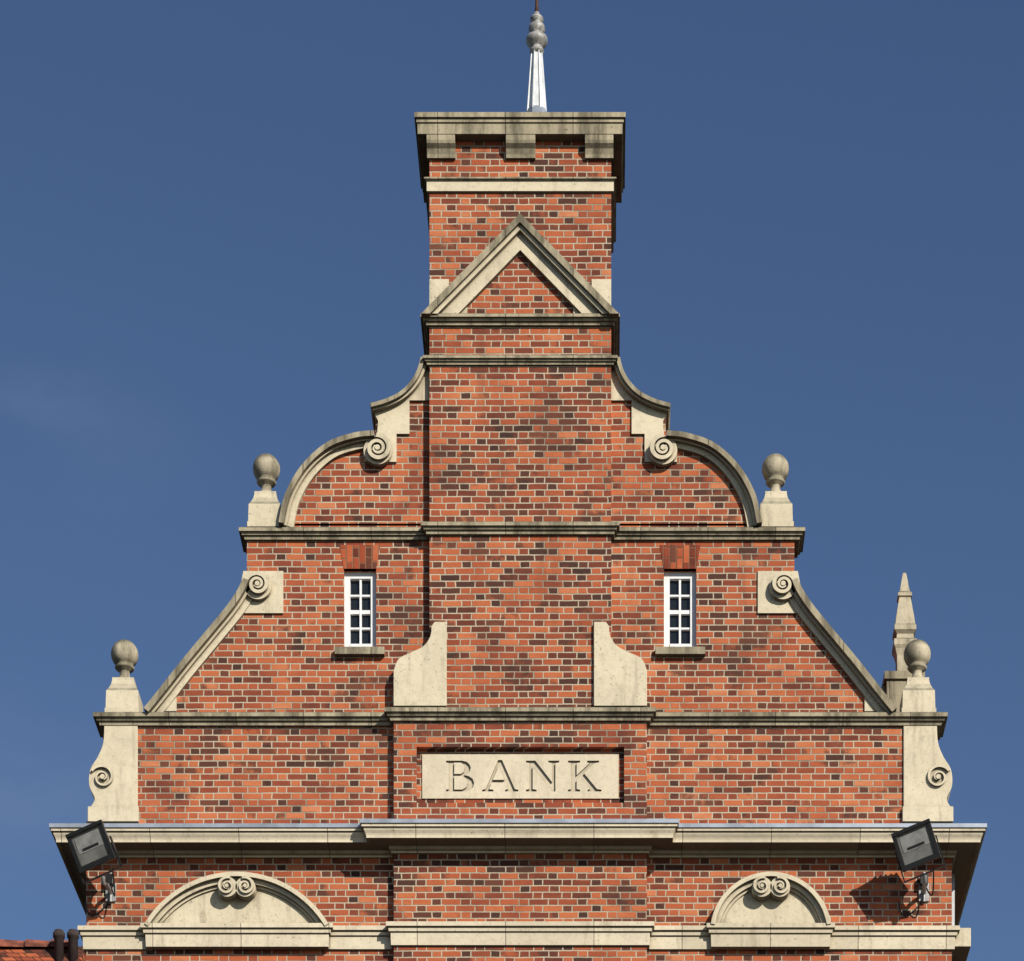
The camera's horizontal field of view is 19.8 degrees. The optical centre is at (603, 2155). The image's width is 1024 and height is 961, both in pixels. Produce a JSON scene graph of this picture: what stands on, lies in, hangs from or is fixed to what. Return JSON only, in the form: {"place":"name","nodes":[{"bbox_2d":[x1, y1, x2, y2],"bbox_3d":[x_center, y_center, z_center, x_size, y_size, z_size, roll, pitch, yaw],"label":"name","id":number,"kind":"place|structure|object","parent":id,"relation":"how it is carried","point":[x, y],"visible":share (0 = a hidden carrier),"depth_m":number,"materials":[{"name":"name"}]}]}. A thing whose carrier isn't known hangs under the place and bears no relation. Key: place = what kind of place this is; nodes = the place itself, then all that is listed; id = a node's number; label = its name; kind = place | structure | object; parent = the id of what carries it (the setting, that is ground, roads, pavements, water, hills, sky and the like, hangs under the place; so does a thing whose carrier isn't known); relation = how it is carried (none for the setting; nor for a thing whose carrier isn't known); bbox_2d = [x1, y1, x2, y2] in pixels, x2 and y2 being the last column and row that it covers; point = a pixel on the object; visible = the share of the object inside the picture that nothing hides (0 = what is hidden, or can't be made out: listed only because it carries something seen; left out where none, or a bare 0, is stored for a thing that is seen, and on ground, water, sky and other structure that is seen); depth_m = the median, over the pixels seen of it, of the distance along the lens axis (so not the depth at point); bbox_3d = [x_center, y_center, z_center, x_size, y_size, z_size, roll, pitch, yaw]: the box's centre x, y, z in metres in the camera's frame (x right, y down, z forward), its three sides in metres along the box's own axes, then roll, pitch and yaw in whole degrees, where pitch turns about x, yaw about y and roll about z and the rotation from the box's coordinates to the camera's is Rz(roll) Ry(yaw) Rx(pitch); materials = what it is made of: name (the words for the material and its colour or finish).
{"place":"outdoors","nodes":[
{"label":"outdoors","id":0,"kind":"place"},
{"bbox_2d":[0,946,85,960],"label":"house roof","id":1,"kind":"structure","parent":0,"point":[27,953],"depth_m":45.82,"materials":[{"name":"orange tile"}]},
{"bbox_2d":[351,581,370,643],"bbox_3d":[-2.825,-17.931,34.126,0.375,0.938,0.008,0,0,0],"label":"gable window glass","id":2,"kind":"object","parent":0,"point":[355,605],"visible":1,"depth_m":34.12,"materials":[{"name":"black glass"}]},
{"bbox_2d":[0,0,1023,960],"label":"sky","id":3,"kind":"structure","parent":0,"point":[214,230],"materials":[{"name":"blue"}]},
{"bbox_2d":[527,105,546,111],"bbox_3d":[-0.912,-25.559,40.000,1.940,4.647,1.940,0,0,0],"label":"roof turret","id":4,"kind":"object","parent":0,"point":[536,108],"visible":0.06,"depth_m":39.87,"materials":[{"name":"grey metal"}]},
{"bbox_2d":[529,51,543,106],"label":"fleche spire","id":5,"kind":"structure","parent":4,"relation":"on","point":[536,97],"depth_m":39.93,"materials":[{"name":"white metal"}]},
{"bbox_2d":[526,11,547,54],"bbox_3d":[-0.912,-28.948,40.000,0.300,0.574,0.300,0,0,0],"label":"fleche finial","id":6,"kind":"object","parent":5,"relation":"on","point":[536,39],"visible":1,"depth_m":39.92,"materials":[{"name":"grey metal"}]},
{"bbox_2d":[670,581,689,643],"bbox_3d":[0.887,-17.931,34.126,0.375,0.938,0.008,0,0,0],"label":"gable window glass","id":7,"kind":"object","parent":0,"point":[674,605],"visible":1,"depth_m":34.12,"materials":[{"name":"black glass"}]},
{"label":"ground","id":8,"kind":"structure","parent":0,"visible":0},
{"bbox_2d":[86,821,951,960],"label":"front wall","id":9,"kind":"structure","parent":8,"relation":"on","point":[679,891],"depth_m":34.00,"materials":[{"name":"brick"}]},
{"bbox_2d":[65,819,122,916],"bbox_3d":[-5.812,-14.770,33.645,0.642,0.825,0.731,0,0,0],"label":"floodlight","id":10,"kind":"object","parent":9,"relation":"attached to","point":[90,845],"visible":1,"depth_m":33.42,"materials":[{"name":"black metal"}]},
{"bbox_2d":[89,726,137,805],"bbox_3d":[-5.683,-16.025,34.185,0.566,1.125,0.430,0,0,0],"label":"console","id":11,"kind":"object","parent":9,"relation":"on","point":[118,755],"visible":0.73,"depth_m":33.97,"materials":[{"name":"beige stone"}]},
{"bbox_2d":[91,764,113,786],"bbox_3d":[-5.807,-15.979,33.962,0.258,0.246,0.055,0,0,0],"label":"console volute","id":12,"kind":"object","parent":11,"relation":"attached to","point":[94,768],"visible":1,"depth_m":33.94,"materials":[{"name":"beige stone"}]},
{"bbox_2d":[88,806,138,822],"bbox_3d":[-5.681,-15.537,34.180,0.588,0.175,0.460,0,0,0],"label":"console base","id":13,"kind":"object","parent":9,"relation":"on","point":[117,814],"visible":0.51,"depth_m":33.95,"materials":[{"name":"beige stone"}]},
{"bbox_2d":[51,823,984,924],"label":"cornice","id":14,"kind":"structure","parent":9,"relation":"attached to","point":[960,847],"depth_m":33.73,"materials":[{"name":"beige stone"}]},
{"bbox_2d":[49,819,986,924],"bbox_3d":[-0.981,-15.319,38.261,10.762,0.157,9.477,0,0,0],"label":"cornice lead flashing","id":15,"kind":"object","parent":14,"relation":"on","point":[358,825],"visible":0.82,"depth_m":33.64,"materials":[{"name":"grey metal"}]},
{"bbox_2d":[78,921,959,956],"bbox_3d":[-0.981,-14.114,38.400,10.208,0.290,9.200,0,0,0],"label":"sill string","id":16,"kind":"object","parent":9,"relation":"attached to","point":[391,935],"visible":1,"depth_m":33.90,"materials":[{"name":"beige stone"}]},
{"bbox_2d":[144,872,327,925],"bbox_3d":[-4.237,-14.502,33.905,2.125,0.626,0.150,0,0,0],"label":"pediment hood","id":17,"kind":"object","parent":16,"relation":"on","point":[163,904],"visible":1,"depth_m":33.83,"materials":[{"name":"beige stone"}]},
{"bbox_2d":[217,877,237,901],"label":"volute","id":18,"kind":"structure","parent":17,"relation":"attached to","point":[231,896],"depth_m":33.81,"materials":[{"name":"beige stone"}]},
{"bbox_2d":[152,878,321,922],"bbox_3d":[-4.237,-14.463,33.932,2.039,0.602,0.095,0,0,0],"label":"arch molding","id":19,"kind":"object","parent":17,"relation":"attached to","point":[204,886],"visible":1,"depth_m":33.88,"materials":[{"name":"beige stone"}]},
{"bbox_2d":[159,886,315,922],"bbox_3d":[-4.237,-14.430,33.953,1.956,0.568,0.055,0,0,0],"label":"pediment hood fillet","id":20,"kind":"object","parent":17,"relation":"attached to","point":[181,903],"visible":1,"depth_m":33.92,"materials":[{"name":"beige stone"}]},
{"bbox_2d":[235,878,256,901],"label":"volute","id":21,"kind":"structure","parent":17,"relation":"attached to","point":[246,897],"depth_m":33.81,"materials":[{"name":"beige stone"}]},
{"bbox_2d":[163,889,311,922],"bbox_3d":[-4.237,-14.516,34.000,2.125,0.599,0.100,0,0,0],"label":"pediment tympanum","id":22,"kind":"object","parent":16,"relation":"on","point":[260,907],"visible":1,"depth_m":33.95,"materials":[{"name":"beige stone"}]},
{"bbox_2d":[720,888,820,922],"bbox_3d":[1.931,-14.453,33.953,1.189,0.522,0.055,0,0,0],"label":"pediment hood fillet","id":23,"kind":"object","parent":16,"relation":"on","point":[800,895],"visible":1,"depth_m":33.92,"materials":[{"name":"beige stone"}]},
{"bbox_2d":[723,892,817,922],"bbox_3d":[1.931,-14.516,34.000,1.388,0.599,0.100,0,0,0],"label":"pediment tympanum","id":24,"kind":"object","parent":16,"relation":"on","point":[749,908],"visible":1,"depth_m":33.95,"materials":[{"name":"beige stone"}]},
{"bbox_2d":[716,878,825,922],"bbox_3d":[1.931,-14.481,33.932,1.287,0.566,0.095,0,0,0],"label":"arch molding","id":25,"kind":"object","parent":16,"relation":"on","point":[794,886],"visible":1,"depth_m":33.88,"materials":[{"name":"beige stone"}]},
{"bbox_2d":[711,872,830,924],"bbox_3d":[1.931,-14.511,33.905,1.388,0.608,0.150,0,0,0],"label":"pediment hood","id":26,"kind":"object","parent":16,"relation":"on","point":[811,891],"visible":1,"depth_m":33.83,"materials":[{"name":"beige stone"}]},
{"bbox_2d":[751,877,770,901],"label":"volute","id":27,"kind":"structure","parent":26,"relation":"attached to","point":[761,897],"depth_m":33.81,"materials":[{"name":"beige stone"}]},
{"bbox_2d":[770,877,789,901],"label":"volute","id":28,"kind":"structure","parent":26,"relation":"attached to","point":[774,895],"depth_m":33.81,"materials":[{"name":"beige stone"}]},
{"bbox_2d":[952,928,970,960],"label":"string end block","id":29,"kind":"structure","parent":16,"relation":"attached to","point":[962,944],"depth_m":34.02,"materials":[{"name":"beige stone"}]},
{"bbox_2d":[138,727,902,820],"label":"attic wall","id":30,"kind":"structure","parent":9,"relation":"on","point":[347,773],"depth_m":34.00,"materials":[{"name":"brick"}]},
{"bbox_2d":[177,524,863,711],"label":"gable wall","id":31,"kind":"structure","parent":30,"relation":"on","point":[752,660],"depth_m":34.00,"materials":[{"name":"brick"}]},
{"bbox_2d":[242,571,282,613],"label":"raking block","id":32,"kind":"structure","parent":31,"relation":"attached to","point":[272,603],"depth_m":33.98,"materials":[{"name":"beige stone"}]},
{"bbox_2d":[344,572,350,646],"bbox_3d":[-2.978,-17.931,34.105,0.068,0.938,0.070,0,0,0],"label":"gable window jamb","id":33,"kind":"object","parent":31,"relation":"attached to","point":[347,609],"visible":1,"depth_m":34.07,"materials":[{"name":"white paint"}]},
{"bbox_2d":[335,647,384,656],"bbox_3d":[-2.825,-17.419,33.992,0.575,0.083,0.135,0,0,0],"label":"gable window sill","id":34,"kind":"structure","parent":31,"relation":"attached to","point":[359,651],"depth_m":33.92,"materials":[{"name":"beige stone"}]},
{"bbox_2d":[340,545,379,570],"bbox_3d":[-2.825,-18.538,34.022,0.475,0.275,0.056,0,0,0],"label":"gable window flat arch","id":35,"kind":"structure","parent":31,"relation":"attached to","point":[362,557],"depth_m":33.99,"materials":[{"name":"brick"}]},
{"bbox_2d":[371,572,375,646],"bbox_3d":[-2.671,-17.931,34.105,0.068,0.938,0.070,0,0,0],"label":"gable window jamb","id":36,"kind":"object","parent":31,"relation":"attached to","point":[373,609],"visible":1,"depth_m":34.07,"materials":[{"name":"white paint"}]},
{"bbox_2d":[295,402,745,525],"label":"gable wall","id":37,"kind":"structure","parent":31,"relation":"on","point":[687,488],"depth_m":34.00,"materials":[{"name":"brick"}]},
{"bbox_2d":[364,369,428,462],"bbox_3d":[-2.394,-20.225,34.157,0.762,1.200,0.375,0,0,0],"label":"scroll stone","id":38,"kind":"object","parent":37,"relation":"attached to","point":[393,422],"visible":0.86,"depth_m":33.97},
{"bbox_2d":[370,357,426,432],"bbox_3d":[-2.384,-20.486,34.120,0.631,0.580,0.520,0,0,0],"label":"shoulder coping","id":39,"kind":"object","parent":37,"relation":"attached to","point":[400,394],"visible":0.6,"depth_m":33.86,"materials":[{"name":"stone"}]},
{"bbox_2d":[614,357,670,431],"bbox_3d":[0.459,-20.486,34.120,0.631,0.580,0.520,0,0,0],"label":"shoulder coping","id":40,"kind":"object","parent":37,"relation":"attached to","point":[640,394],"visible":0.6,"depth_m":33.86,"materials":[{"name":"stone"}]},
{"bbox_2d":[611,368,676,462],"bbox_3d":[0.469,-20.225,34.157,0.762,1.200,0.375,0,0,0],"label":"scroll stone","id":41,"kind":"object","parent":37,"relation":"attached to","point":[647,422],"visible":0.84,"depth_m":33.97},
{"bbox_2d":[239,521,804,557],"bbox_3d":[-0.944,-18.797,34.075,6.552,0.148,0.570,0,0,0],"label":"string course","id":42,"kind":"object","parent":31,"relation":"attached to","point":[612,529],"visible":0.94,"depth_m":33.91,"materials":[{"name":"stone"}]},
{"bbox_2d":[247,491,281,526],"bbox_3d":[-3.925,-19.085,34.130,0.400,0.460,0.400,0,0,0],"label":"ball pedestal","id":43,"kind":"object","parent":42,"relation":"on","point":[264,509],"visible":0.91,"depth_m":33.94,"materials":[{"name":"beige stone"}]},
{"bbox_2d":[253,453,279,490],"bbox_3d":[-3.925,-19.549,34.130,0.316,0.488,0.316,0,0,0],"label":"ball finial","id":44,"kind":"object","parent":43,"relation":"on","point":[266,469],"visible":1,"depth_m":34.03,"materials":[{"name":"stone"}]},
{"bbox_2d":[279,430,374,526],"bbox_3d":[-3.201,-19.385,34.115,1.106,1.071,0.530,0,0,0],"label":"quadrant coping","id":45,"kind":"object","parent":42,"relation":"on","point":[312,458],"visible":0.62,"depth_m":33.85,"materials":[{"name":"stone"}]},
{"bbox_2d":[284,438,374,526],"bbox_3d":[-3.153,-19.359,34.150,1.024,1.001,0.390,0,0,0],"label":"quadrant band","id":46,"kind":"object","parent":42,"relation":"on","point":[317,469],"visible":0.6,"depth_m":33.95,"materials":[{"name":"beige stone"}]},
{"bbox_2d":[364,436,391,466],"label":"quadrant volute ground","id":47,"kind":"structure","parent":46,"relation":"on","point":[371,462],"depth_m":33.91,"materials":[{"name":"beige stone"}]},
{"bbox_2d":[367,432,390,461],"bbox_3d":[-2.595,-19.750,33.922,0.269,0.308,0.115,0,0,0],"label":"quadrant volute","id":48,"kind":"object","parent":47,"relation":"on","point":[381,439],"visible":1,"depth_m":33.87,"materials":[{"name":"beige stone"}]},
{"bbox_2d":[666,430,761,526],"bbox_3d":[1.276,-19.385,34.115,1.106,1.071,0.530,0,0,0],"label":"quadrant coping","id":49,"kind":"object","parent":42,"relation":"on","point":[718,450],"visible":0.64,"depth_m":33.85,"materials":[{"name":"stone"}]},
{"bbox_2d":[649,436,676,466],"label":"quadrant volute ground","id":50,"kind":"structure","parent":49,"relation":"on","point":[669,462],"depth_m":33.91,"materials":[{"name":"beige stone"}]},
{"bbox_2d":[650,432,672,461],"bbox_3d":[0.670,-19.750,33.922,0.269,0.308,0.115,0,0,0],"label":"quadrant volute","id":51,"kind":"object","parent":50,"relation":"on","point":[659,439],"visible":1,"depth_m":33.87,"materials":[{"name":"beige stone"}]},
{"bbox_2d":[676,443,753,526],"bbox_3d":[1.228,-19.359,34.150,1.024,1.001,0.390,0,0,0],"label":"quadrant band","id":52,"kind":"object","parent":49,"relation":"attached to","point":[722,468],"visible":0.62,"depth_m":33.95,"materials":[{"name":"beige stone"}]},
{"bbox_2d":[759,491,793,526],"bbox_3d":[2.000,-19.085,34.130,0.400,0.460,0.400,0,0,0],"label":"ball pedestal","id":53,"kind":"object","parent":42,"relation":"on","point":[776,510],"visible":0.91,"depth_m":33.94,"materials":[{"name":"beige stone"}]},
{"bbox_2d":[762,453,788,490],"bbox_3d":[2.000,-19.549,34.130,0.316,0.488,0.316,0,0,0],"label":"ball finial","id":54,"kind":"object","parent":53,"relation":"on","point":[775,469],"visible":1,"depth_m":34.03,"materials":[{"name":"stone"}]},
{"bbox_2d":[664,572,669,646],"bbox_3d":[0.734,-17.931,34.105,0.068,0.938,0.070,0,0,0],"label":"gable window jamb","id":55,"kind":"object","parent":31,"relation":"attached to","point":[666,609],"visible":1,"depth_m":34.07,"materials":[{"name":"white paint"}]},
{"bbox_2d":[655,647,704,656],"bbox_3d":[0.887,-17.419,33.992,0.575,0.083,0.135,0,0,0],"label":"gable window sill","id":56,"kind":"structure","parent":31,"relation":"attached to","point":[679,651],"depth_m":33.92,"materials":[{"name":"beige stone"}]},
{"bbox_2d":[660,545,700,570],"bbox_3d":[0.887,-18.538,34.022,0.475,0.275,0.056,0,0,0],"label":"gable window flat arch","id":57,"kind":"structure","parent":31,"relation":"attached to","point":[677,557],"depth_m":33.99,"materials":[{"name":"red brick"}]},
{"bbox_2d":[690,572,695,646],"bbox_3d":[1.041,-17.931,34.105,0.068,0.938,0.070,0,0,0],"label":"gable window jamb","id":58,"kind":"object","parent":31,"relation":"attached to","point":[692,609],"visible":1,"depth_m":34.07,"materials":[{"name":"white paint"}]},
{"bbox_2d":[758,571,799,613],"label":"raking block","id":59,"kind":"structure","parent":31,"relation":"attached to","point":[768,603],"depth_m":33.98,"materials":[{"name":"beige stone"}]},
{"bbox_2d":[93,707,947,739],"bbox_3d":[-0.963,-16.649,34.090,9.885,0.162,0.620,0,0,0],"label":"string course","id":60,"kind":"object","parent":30,"relation":"attached to","point":[390,716],"visible":0.94,"depth_m":33.90,"materials":[{"name":"stone"}]},
{"bbox_2d":[105,677,142,711],"bbox_3d":[-5.575,-16.925,34.130,0.400,0.460,0.400,0,0,0],"label":"ball pedestal","id":61,"kind":"object","parent":60,"relation":"on","point":[122,694],"visible":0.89,"depth_m":33.94,"materials":[{"name":"beige stone"}]},
{"bbox_2d":[111,639,137,676],"bbox_3d":[-5.575,-17.389,34.130,0.316,0.488,0.316,0,0,0],"label":"ball finial","id":62,"kind":"object","parent":61,"relation":"on","point":[124,654],"visible":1,"depth_m":34.03,"materials":[{"name":"stone"}]},
{"bbox_2d":[151,584,251,711],"bbox_3d":[-4.614,-17.421,34.163,1.230,1.577,0.405,0,0,0],"label":"raking band","id":63,"kind":"object","parent":60,"relation":"on","point":[206,654],"visible":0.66,"depth_m":33.96,"materials":[{"name":"beige stone"}]},
{"bbox_2d":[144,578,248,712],"bbox_3d":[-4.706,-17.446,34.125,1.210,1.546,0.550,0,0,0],"label":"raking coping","id":64,"kind":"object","parent":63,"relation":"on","point":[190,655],"visible":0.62,"depth_m":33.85,"materials":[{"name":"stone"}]},
{"bbox_2d":[245,571,268,594],"bbox_3d":[-4.019,-18.176,33.925,0.289,0.253,0.120,0,0,0],"label":"raking volute","id":65,"kind":"object","parent":64,"relation":"on","point":[253,577],"visible":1,"depth_m":33.87,"materials":[{"name":"beige stone"}]},
{"bbox_2d":[246,576,271,601],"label":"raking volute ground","id":66,"kind":"structure","parent":65,"relation":"on","point":[259,598],"depth_m":33.91,"materials":[{"name":"beige stone"}]},
{"bbox_2d":[394,622,446,706],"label":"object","id":67,"kind":"object","parent":60,"relation":"on","point":[420,677],"visible":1,"depth_m":33.84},
{"bbox_2d":[594,622,646,706],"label":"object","id":68,"kind":"object","parent":60,"relation":"on","point":[620,677],"visible":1,"depth_m":33.84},
{"bbox_2d":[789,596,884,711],"bbox_3d":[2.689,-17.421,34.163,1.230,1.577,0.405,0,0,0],"label":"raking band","id":69,"kind":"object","parent":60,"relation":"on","point":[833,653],"visible":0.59,"depth_m":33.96,"materials":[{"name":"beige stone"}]},
{"bbox_2d":[791,578,896,712],"bbox_3d":[2.781,-17.446,34.125,1.210,1.546,0.550,0,0,0],"label":"raking coping","id":70,"kind":"object","parent":60,"relation":"on","point":[851,657],"visible":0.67,"depth_m":33.85,"materials":[{"name":"stone"}]},
{"bbox_2d":[772,571,794,594],"bbox_3d":[2.094,-18.176,33.925,0.289,0.253,0.120,0,0,0],"label":"raking volute","id":71,"kind":"object","parent":70,"relation":"on","point":[787,578],"visible":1,"depth_m":33.87,"materials":[{"name":"beige stone"}]},
{"bbox_2d":[769,575,794,601],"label":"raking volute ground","id":72,"kind":"structure","parent":71,"relation":"on","point":[783,598],"depth_m":33.91,"materials":[{"name":"beige stone"}]},
{"bbox_2d":[900,677,935,711],"bbox_3d":[3.650,-16.925,34.130,0.400,0.460,0.400,0,0,0],"label":"ball pedestal","id":73,"kind":"object","parent":60,"relation":"on","point":[918,694],"visible":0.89,"depth_m":33.94,"materials":[{"name":"beige stone"}]},
{"bbox_2d":[904,639,930,676],"bbox_3d":[3.650,-17.389,34.130,0.316,0.488,0.316,0,0,0],"label":"ball finial","id":74,"kind":"object","parent":73,"relation":"on","point":[917,654],"visible":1,"depth_m":34.03,"materials":[{"name":"stone"}]},
{"bbox_2d":[891,818,945,916],"bbox_3d":[3.593,-14.776,33.645,0.642,0.838,0.731,0,0,0],"label":"floodlight","id":75,"kind":"object","parent":9,"relation":"attached to","point":[915,845],"visible":1,"depth_m":33.42,"materials":[{"name":"black metal"}]},
{"bbox_2d":[903,726,951,805],"bbox_3d":[3.758,-16.025,34.185,0.566,1.125,0.430,0,0,0],"label":"console","id":76,"kind":"object","parent":9,"relation":"on","point":[922,755],"visible":0.74,"depth_m":33.97,"materials":[{"name":"beige stone"}]},
{"bbox_2d":[928,764,949,786],"bbox_3d":[3.882,-15.979,33.962,0.258,0.246,0.055,0,0,0],"label":"console volute","id":77,"kind":"object","parent":76,"relation":"attached to","point":[946,768],"visible":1,"depth_m":33.94,"materials":[{"name":"beige stone"}]},
{"bbox_2d":[902,806,952,822],"bbox_3d":[3.756,-15.537,34.180,0.588,0.175,0.460,0,0,0],"label":"console base","id":78,"kind":"object","parent":9,"relation":"on","point":[933,814],"visible":0.49,"depth_m":33.95,"materials":[{"name":"beige stone"}]},
{"bbox_2d":[394,702,646,960],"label":"bay","id":79,"kind":"object","parent":8,"relation":"on","point":[520,887],"visible":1,"depth_m":33.88,"materials":[{"name":"brick"}]},
{"bbox_2d":[429,366,610,701],"bbox_3d":[-0.963,-18.784,34.042,2.100,3.967,0.315,0,0,0],"label":"bay","id":80,"kind":"object","parent":79,"relation":"on","point":[520,615],"visible":0.88,"depth_m":33.88,"materials":[{"name":"brick"}]},
{"bbox_2d":[429,142,610,354],"bbox_3d":[-0.963,-22.063,34.417,2.100,2.590,1.065,0,0,0],"label":"chimney stack","id":81,"kind":"object","parent":80,"relation":"on","point":[466,230],"visible":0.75,"depth_m":33.88,"materials":[{"name":"red brick"}]},
{"bbox_2d":[429,279,448,304],"bbox_3d":[-1.900,-21.489,33.891,0.225,0.374,0.048,0,0,0],"label":"pediment kneeler","id":82,"kind":"object","parent":81,"relation":"attached to","point":[437,287],"visible":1,"depth_m":33.87,"materials":[{"name":"beige stone"}]},
{"bbox_2d":[427,134,454,160],"bbox_3d":[-1.875,-23.168,33.834,0.325,0.215,0.142,0,0,0],"label":"chimney corbel","id":83,"kind":"object","parent":81,"relation":"attached to","point":[440,146],"visible":1,"depth_m":33.80,"materials":[{"name":"beige stone"}]},
{"bbox_2d":[414,112,625,202],"bbox_3d":[-0.963,-23.399,34.335,2.430,0.247,1.230,0,0,0],"label":"chimney cap","id":84,"kind":"object","parent":81,"relation":"on","point":[499,126],"visible":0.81,"depth_m":33.76,"materials":[{"name":"beige stone"}]},
{"bbox_2d":[424,177,615,241],"bbox_3d":[-0.963,-22.817,34.388,2.220,0.071,1.125,0,0,0],"label":"chimney band mould","id":85,"kind":"object","parent":81,"relation":"attached to","point":[426,179],"visible":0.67,"depth_m":33.84,"materials":[{"name":"beige stone"}]},
{"bbox_2d":[420,313,619,356],"bbox_3d":[-0.963,-21.201,34.367,2.300,0.135,1.165,0,0,0],"label":"cornice","id":86,"kind":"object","parent":81,"relation":"attached to","point":[520,320],"visible":0.61,"depth_m":33.83,"materials":[{"name":"stone"}]},
{"bbox_2d":[442,233,597,312],"bbox_3d":[-0.963,-21.744,33.880,1.925,0.982,0.110,0,0,0],"label":"pediment band","id":87,"kind":"object","parent":86,"relation":"on","point":[491,272],"visible":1,"depth_m":33.83,"materials":[{"name":"beige stone"}]},
{"bbox_2d":[432,225,607,314],"bbox_3d":[-0.963,-21.742,33.850,2.075,1.055,0.170,0,0,0],"label":"pediment bed","id":88,"kind":"object","parent":86,"relation":"on","point":[492,256],"visible":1,"depth_m":33.77,"materials":[{"name":"beige stone"}]},
{"bbox_2d":[421,214,618,324],"bbox_3d":[-0.963,-21.766,33.830,2.275,1.153,0.210,0,0,0],"label":"pediment coping","id":89,"kind":"object","parent":86,"relation":"on","point":[494,244],"visible":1,"depth_m":33.73,"materials":[{"name":"beige stone"}]},
{"bbox_2d":[506,134,534,159],"bbox_3d":[-0.956,-23.168,33.834,0.338,0.215,0.142,0,0,0],"label":"chimney corbel","id":90,"kind":"object","parent":81,"relation":"attached to","point":[520,146],"visible":1,"depth_m":33.80,"materials":[{"name":"beige stone"}]},
{"bbox_2d":[427,181,613,252],"bbox_3d":[-0.963,-22.748,34.403,2.160,0.149,1.095,0,0,0],"label":"chimney band","id":91,"kind":"object","parent":81,"relation":"attached to","point":[520,187],"visible":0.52,"depth_m":33.85,"materials":[{"name":"beige stone"}]},
{"bbox_2d":[585,134,612,160],"bbox_3d":[-0.050,-23.168,33.834,0.325,0.215,0.142,0,0,0],"label":"chimney corbel","id":92,"kind":"object","parent":81,"relation":"attached to","point":[598,146],"visible":1,"depth_m":33.80,"materials":[{"name":"beige stone"}]},
{"bbox_2d":[592,279,610,304],"bbox_3d":[-0.025,-21.489,33.891,0.225,0.374,0.048,0,0,0],"label":"pediment kneeler","id":93,"kind":"object","parent":81,"relation":"attached to","point":[602,287],"visible":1,"depth_m":33.87,"materials":[{"name":"beige stone"}]},
{"bbox_2d":[423,355,617,369],"bbox_3d":[-0.963,-20.738,34.380,2.250,0.111,1.140,0,0,0],"label":"chimney string","id":94,"kind":"object","parent":80,"relation":"on","point":[520,360],"visible":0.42,"depth_m":33.84,"materials":[{"name":"stone"}]},
{"bbox_2d":[417,750,623,802],"bbox_3d":[-0.963,-15.958,33.998,2.398,0.646,0.105,0,0,0],"label":"bank sign","id":95,"kind":"object","parent":79,"relation":"attached to","point":[520,776],"visible":1,"depth_m":33.95,"materials":[{"name":"stone"}]},
{"bbox_3d":[3.863,-6.937,38.676,0.350,17.075,8.648,0,0,0],"label":"side wall","id":96,"kind":"object","parent":8,"relation":"on","visible":0},
{"bbox_2d":[882,671,924,711],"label":"obelisk pier","id":97,"kind":"structure","parent":96,"relation":"on","point":[894,682],"depth_m":36.38,"materials":[{"name":"beige stone"}]},
{"bbox_2d":[892,572,916,670],"bbox_3d":[3.754,-19.087,36.600,0.283,1.359,0.283,0,0,0],"label":"obelisk","id":98,"kind":"object","parent":97,"relation":"on","point":[904,631],"visible":0.86,"depth_m":36.50,"materials":[{"name":"stone"}]},
{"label":"house","id":99,"kind":"object","parent":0,"visible":0},
{"bbox_2d":[53,929,64,960],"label":"ridge pot","id":100,"kind":"object","parent":99,"relation":"on","point":[59,936],"visible":1,"depth_m":45.63,"materials":[{"name":"ceramic"}]},
{"bbox_2d":[67,929,78,960],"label":"ridge pot","id":101,"kind":"object","parent":99,"relation":"on","point":[73,936],"visible":0.99,"depth_m":45.63,"materials":[{"name":"brown ceramic"}]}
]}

